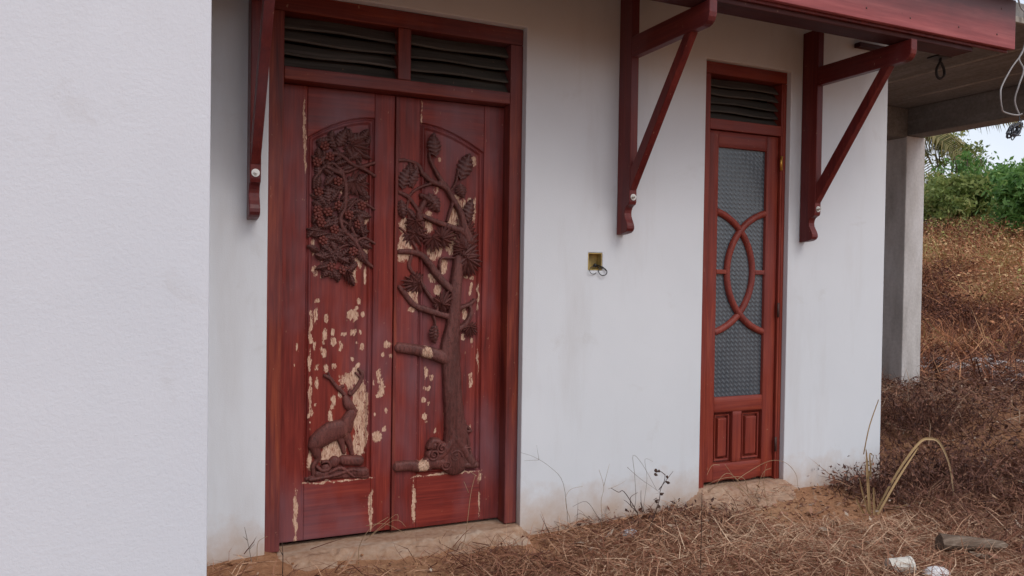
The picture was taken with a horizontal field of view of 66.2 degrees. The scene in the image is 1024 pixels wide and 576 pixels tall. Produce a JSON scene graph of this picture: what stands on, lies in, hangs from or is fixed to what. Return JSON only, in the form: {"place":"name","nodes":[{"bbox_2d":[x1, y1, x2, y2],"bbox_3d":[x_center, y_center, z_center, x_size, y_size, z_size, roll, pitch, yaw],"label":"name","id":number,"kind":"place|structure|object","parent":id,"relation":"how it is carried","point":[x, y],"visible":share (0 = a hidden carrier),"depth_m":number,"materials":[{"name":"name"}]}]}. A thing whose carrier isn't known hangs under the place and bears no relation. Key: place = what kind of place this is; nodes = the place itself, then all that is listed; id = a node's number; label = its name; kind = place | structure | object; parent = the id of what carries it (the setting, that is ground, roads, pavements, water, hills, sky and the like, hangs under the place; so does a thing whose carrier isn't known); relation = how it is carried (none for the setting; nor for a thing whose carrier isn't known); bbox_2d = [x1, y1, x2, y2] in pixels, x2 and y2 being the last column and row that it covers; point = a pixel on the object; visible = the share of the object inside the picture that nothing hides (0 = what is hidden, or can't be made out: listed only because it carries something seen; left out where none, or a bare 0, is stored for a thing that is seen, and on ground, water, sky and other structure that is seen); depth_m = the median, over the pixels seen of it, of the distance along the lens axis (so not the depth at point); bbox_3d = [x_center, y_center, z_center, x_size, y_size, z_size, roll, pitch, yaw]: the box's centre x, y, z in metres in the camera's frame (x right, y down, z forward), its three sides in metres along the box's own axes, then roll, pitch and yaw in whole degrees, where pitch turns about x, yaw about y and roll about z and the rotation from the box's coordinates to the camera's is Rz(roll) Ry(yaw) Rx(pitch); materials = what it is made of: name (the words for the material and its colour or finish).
{"place":"outdoors","nodes":[
{"label":"outdoors","id":0,"kind":"place"},
{"bbox_2d":[207,237,1023,575],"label":"ground","id":1,"kind":"structure","parent":0,"point":[265,569],"depth_m":4.17,"materials":[{"name":"brown plant"}]},
{"bbox_2d":[0,0,211,575],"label":"projecting wall","id":2,"kind":"structure","parent":1,"relation":"on","point":[105,119],"depth_m":2.37,"materials":[{"name":"white paint"}]},
{"bbox_2d":[279,544,282,575],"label":"grass stalk","id":3,"kind":"object","parent":1,"relation":"on","point":[282,561],"depth_m":3.27,"materials":[{"name":"brown plant"}]},
{"bbox_2d":[358,514,406,565],"bbox_3d":[-0.571,1.138,3.522,0.236,0.233,0.060,0,1,-24],"label":"grass tuft","id":4,"kind":"object","parent":1,"relation":"on","point":[375,532],"visible":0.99,"depth_m":3.51,"materials":[{"name":"brown plant"}]},
{"bbox_2d":[277,518,530,570],"bbox_3d":[-0.515,1.308,3.688,1.359,0.243,0.388,0,1,-24],"label":"doorstep","id":5,"kind":"object","parent":1,"relation":"on","point":[416,541],"visible":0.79,"depth_m":3.71,"materials":[{"name":"concrete"}]},
{"bbox_2d":[461,472,481,548],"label":"grass stalk","id":6,"kind":"object","parent":1,"relation":"on","point":[469,505],"depth_m":3.71,"materials":[{"name":"brown plant"}]},
{"bbox_2d":[524,450,568,531],"bbox_3d":[0.170,1.034,3.966,0.267,0.480,0.045,1,1,-16],"label":"grass stalk","id":7,"kind":"object","parent":1,"relation":"on","point":[561,479],"depth_m":3.97,"materials":[{"name":"brown"}]},
{"bbox_2d":[207,0,887,565],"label":"house wall","id":8,"kind":"structure","parent":1,"relation":"on","point":[609,378],"depth_m":4.16,"materials":[{"name":"white paint"}]},
{"bbox_2d":[247,0,274,219],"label":"eave bracket","id":9,"kind":"object","parent":8,"relation":"attached to","point":[260,19],"visible":1,"depth_m":3.27,"materials":[{"name":"brown wood"}]},
{"bbox_2d":[264,0,522,552],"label":"carved double door","id":10,"kind":"structure","parent":8,"relation":"attached to","point":[394,209],"depth_m":3.78,"materials":[{"name":"brown wood"}]},
{"bbox_2d":[279,83,394,542],"bbox_3d":[-0.824,0.122,3.695,0.535,2.098,0.077,0,1,-24],"label":"door leaf","id":11,"kind":"structure","parent":10,"relation":"in","point":[339,145],"depth_m":3.69,"materials":[{"name":"brown wood"}]},
{"bbox_2d":[390,96,503,530],"bbox_3d":[-0.305,0.129,3.924,0.612,2.103,0.090,0,1,-24],"label":"door leaf","id":12,"kind":"structure","parent":10,"relation":"in","point":[447,239],"depth_m":3.90,"materials":[{"name":"brown wood"}]},
{"bbox_2d":[588,253,606,275],"bbox_3d":[0.439,-0.123,4.137,0.109,0.120,0.074,0,1,-24],"label":"socket box","id":13,"kind":"object","parent":8,"relation":"attached to","point":[594,261],"visible":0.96,"depth_m":4.16,"materials":[{"name":"gold metal"}]},
{"bbox_2d":[617,0,716,234],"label":"eave bracket","id":14,"kind":"object","parent":8,"relation":"attached to","point":[687,26],"visible":1,"depth_m":4.03,"materials":[{"name":"brown wood"}]},
{"bbox_2d":[699,61,786,487],"bbox_3d":[1.309,-0.047,4.624,0.616,2.468,0.157,0,1,-24],"label":"door frame","id":15,"kind":"structure","parent":8,"relation":"attached to","point":[743,243],"depth_m":4.60,"materials":[{"name":"brown wood"}]},
{"bbox_2d":[703,130,778,482],"bbox_3d":[1.326,0.115,4.607,0.517,2.025,0.058,0,1,-24],"label":"door leaf","id":16,"kind":"structure","parent":15,"relation":"in","point":[743,168],"depth_m":4.60,"materials":[{"name":"brown wood"}]},
{"bbox_2d":[652,0,1015,56],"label":"eave","id":17,"kind":"object","parent":8,"relation":"attached to","point":[950,28],"visible":0.94,"depth_m":3.98,"materials":[{"name":"red paint"}]},
{"bbox_2d":[799,31,916,241],"bbox_3d":[1.894,-0.883,4.350,0.045,1.237,0.739,0,1,-24],"label":"eave bracket","id":18,"kind":"object","parent":8,"relation":"attached to","point":[818,74],"visible":0.98,"depth_m":4.57,"materials":[{"name":"brown wood"}]},
{"bbox_2d":[574,501,601,527],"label":"grass stalk","id":19,"kind":"object","parent":1,"relation":"on","point":[592,508],"depth_m":3.99,"materials":[{"name":"brown plant"}]},
{"bbox_2d":[207,437,1023,575],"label":"dry grass","id":20,"kind":"structure","parent":1,"relation":"on","point":[808,569],"depth_m":3.75,"materials":[{"name":"plant"}]},
{"bbox_2d":[247,448,1021,575],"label":"fallen leaves","id":21,"kind":"object","parent":20,"relation":"on","point":[735,553],"visible":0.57,"depth_m":3.99,"materials":[{"name":"brown plant"}]},
{"bbox_2d":[935,533,1008,550],"bbox_3d":[2.231,1.235,3.798,0.357,0.092,0.073,1,1,-5],"label":"rotten log","id":22,"kind":"object","parent":20,"relation":"on","point":[949,540],"visible":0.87,"depth_m":3.78,"materials":[{"name":"wood"}]},
{"bbox_2d":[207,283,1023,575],"bbox_3d":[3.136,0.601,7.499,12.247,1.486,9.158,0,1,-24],"label":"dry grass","id":23,"kind":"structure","parent":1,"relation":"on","point":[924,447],"depth_m":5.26,"materials":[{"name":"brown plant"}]},
{"bbox_2d":[229,465,1023,575],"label":"soil clods","id":24,"kind":"object","parent":1,"relation":"on","point":[537,538],"visible":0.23,"depth_m":3.93,"materials":[{"name":"brown soil"}]},
{"bbox_2d":[611,488,644,527],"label":"grass tuft","id":25,"kind":"object","parent":1,"relation":"on","point":[632,504],"visible":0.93,"depth_m":4.04,"materials":[{"name":"brown plant"}]},
{"bbox_2d":[621,529,636,537],"bbox_3d":[0.592,1.241,3.976,0.091,0.040,0.065,0,1,-24],"label":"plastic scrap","id":26,"kind":"object","parent":1,"relation":"on","point":[627,532],"visible":0.38,"depth_m":3.96,"materials":[{"name":"grey plastic"}]},
{"bbox_2d":[627,458,658,521],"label":"grass stalk","id":27,"kind":"object","parent":1,"relation":"on","point":[635,486],"depth_m":4.11,"materials":[{"name":"brown"}]},
{"bbox_2d":[645,469,671,538],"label":"seedhead weed","id":28,"kind":"object","parent":1,"relation":"on","point":[661,494],"visible":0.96,"depth_m":3.94,"materials":[{"name":"brown plant"}]},
{"bbox_2d":[577,494,795,541],"bbox_3d":[0.917,1.212,4.271,1.214,0.117,0.826,0,1,-24],"label":"dead bush","id":29,"kind":"object","parent":1,"relation":"on","point":[681,510],"visible":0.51,"depth_m":4.17,"materials":[{"name":"brown plant"}]},
{"bbox_2d":[700,506,701,572],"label":"grass stalk","id":30,"kind":"object","parent":1,"relation":"on","point":[701,537],"depth_m":3.48,"materials":[{"name":"brown plant"}]},
{"bbox_2d":[687,476,796,513],"bbox_3d":[1.364,1.279,4.513,0.810,0.287,0.420,0,1,-24],"label":"doorstep","id":31,"kind":"object","parent":1,"relation":"on","point":[751,483],"visible":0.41,"depth_m":4.51,"materials":[{"name":"beige concrete"}]},
{"bbox_2d":[704,460,797,516],"bbox_3d":[1.280,1.237,4.254,0.619,0.586,0.122,0,1,-24],"label":"dry vine","id":32,"kind":"object","parent":1,"relation":"on","point":[746,484],"visible":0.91,"depth_m":4.28,"materials":[{"name":"brown plant"}]},
{"bbox_2d":[798,460,959,511],"bbox_3d":[2.181,1.162,4.776,1.080,0.245,0.875,0,1,-24],"label":"dead bush","id":33,"kind":"object","parent":1,"relation":"on","point":[874,480],"visible":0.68,"depth_m":4.71,"materials":[{"name":"brown plant"}]},
{"bbox_2d":[884,556,915,574],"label":"rock","id":34,"kind":"object","parent":1,"relation":"on","point":[905,559],"visible":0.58,"depth_m":3.55,"materials":[{"name":"white stone"}]},
{"bbox_2d":[855,399,953,515],"bbox_3d":[2.311,1.049,4.533,0.877,0.840,0.032,0,1,-24],"label":"reed clump","id":35,"kind":"object","parent":1,"relation":"on","point":[868,474],"visible":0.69,"depth_m":4.44,"materials":[{"name":"beige plant"}]},
{"bbox_2d":[811,300,1023,561],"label":"dry weeds","id":36,"kind":"object","parent":1,"relation":"on","point":[893,388],"visible":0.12,"depth_m":5.76,"materials":[{"name":"brown plant"}]},
{"bbox_2d":[847,423,1023,512],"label":"dead bush","id":37,"kind":"object","parent":1,"relation":"on","point":[955,472],"visible":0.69,"depth_m":4.92,"materials":[{"name":"brown plant"}]},
{"bbox_2d":[922,566,948,575],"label":"crumpled bag","id":38,"kind":"object","parent":1,"relation":"on","point":[934,568],"visible":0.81,"depth_m":3.51,"materials":[{"name":"white plastic"}]},
{"bbox_2d":[923,171,952,222],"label":"shrub","id":39,"kind":"object","parent":1,"relation":"on","point":[929,178],"visible":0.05,"depth_m":18.06,"materials":[{"name":"green plant"}]},
{"bbox_2d":[880,375,1023,455],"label":"dead bush","id":40,"kind":"object","parent":1,"relation":"on","point":[917,416],"visible":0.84,"depth_m":5.95,"materials":[{"name":"brown plant"}]},
{"bbox_2d":[881,2,1023,386],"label":"concrete porch","id":41,"kind":"object","parent":1,"relation":"on","point":[963,94],"visible":0.31,"depth_m":7.34,"materials":[{"name":"grey concrete"}]},
{"bbox_2d":[927,55,951,79],"bbox_3d":[3.086,-1.589,5.679,0.130,0.161,0.100,0,1,-24],"label":"ceiling wire","id":42,"kind":"object","parent":41,"relation":"hanging from","point":[939,58],"visible":0.99,"depth_m":5.68,"materials":[{"name":"black"}]},
{"bbox_2d":[999,0,1023,140],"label":"hanging cable","id":43,"kind":"object","parent":41,"relation":"hanging from","point":[1014,133],"visible":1,"depth_m":4.85,"materials":[{"name":"grey metal"}]},
{"bbox_2d":[925,129,994,186],"bbox_3d":[12.112,-2.974,21.884,2.149,3.215,2.344,0,1,-24],"label":"shrub","id":44,"kind":"object","parent":1,"relation":"on","point":[976,149],"visible":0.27,"depth_m":21.77,"materials":[{"name":"green plant"}]},
{"bbox_2d":[923,166,1000,232],"bbox_3d":[9.772,-1.797,16.998,1.953,1.706,1.961,0,1,-24],"label":"shrub","id":45,"kind":"object","parent":1,"relation":"on","point":[953,197],"visible":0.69,"depth_m":16.73,"materials":[{"name":"green plant"}]},
{"bbox_2d":[931,148,998,177],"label":"shrub","id":46,"kind":"object","parent":1,"relation":"on","point":[958,166],"visible":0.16,"depth_m":19.49,"materials":[{"name":"green plant"}]},
{"bbox_2d":[920,212,1023,387],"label":"bank brush","id":47,"kind":"object","parent":1,"relation":"on","point":[951,340],"visible":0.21,"depth_m":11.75,"materials":[{"name":"brown plant"}]},
{"bbox_2d":[920,354,1023,383],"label":"rubble","id":48,"kind":"object","parent":1,"relation":"on","point":[982,366],"visible":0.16,"depth_m":8.73,"materials":[{"name":"stone"}]},
{"bbox_2d":[924,121,1023,183],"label":"palm tree","id":49,"kind":"object","parent":1,"relation":"on","point":[932,139],"visible":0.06,"depth_m":21.89,"materials":[{"name":"green plant"}]},
{"bbox_2d":[967,551,1014,562],"bbox_3d":[2.268,1.277,3.716,0.207,0.050,0.034,1,1,12],"label":"wood splinter","id":50,"kind":"object","parent":1,"relation":"on","point":[977,555],"visible":0.52,"depth_m":3.72,"materials":[{"name":"brown wood"}]},
{"bbox_2d":[965,156,1023,208],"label":"shrub","id":51,"kind":"object","parent":1,"relation":"on","point":[999,170],"visible":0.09,"depth_m":16.85,"materials":[{"name":"green plant"}]},
{"bbox_2d":[975,158,1023,235],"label":"shrub","id":52,"kind":"object","parent":1,"relation":"on","point":[1010,189],"visible":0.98,"depth_m":14.35,"materials":[{"name":"green plant"}]},
{"bbox_2d":[924,0,1023,223],"label":"sky","id":53,"kind":"structure","parent":0,"point":[1005,148],"materials":[{"name":"white"}]}
]}

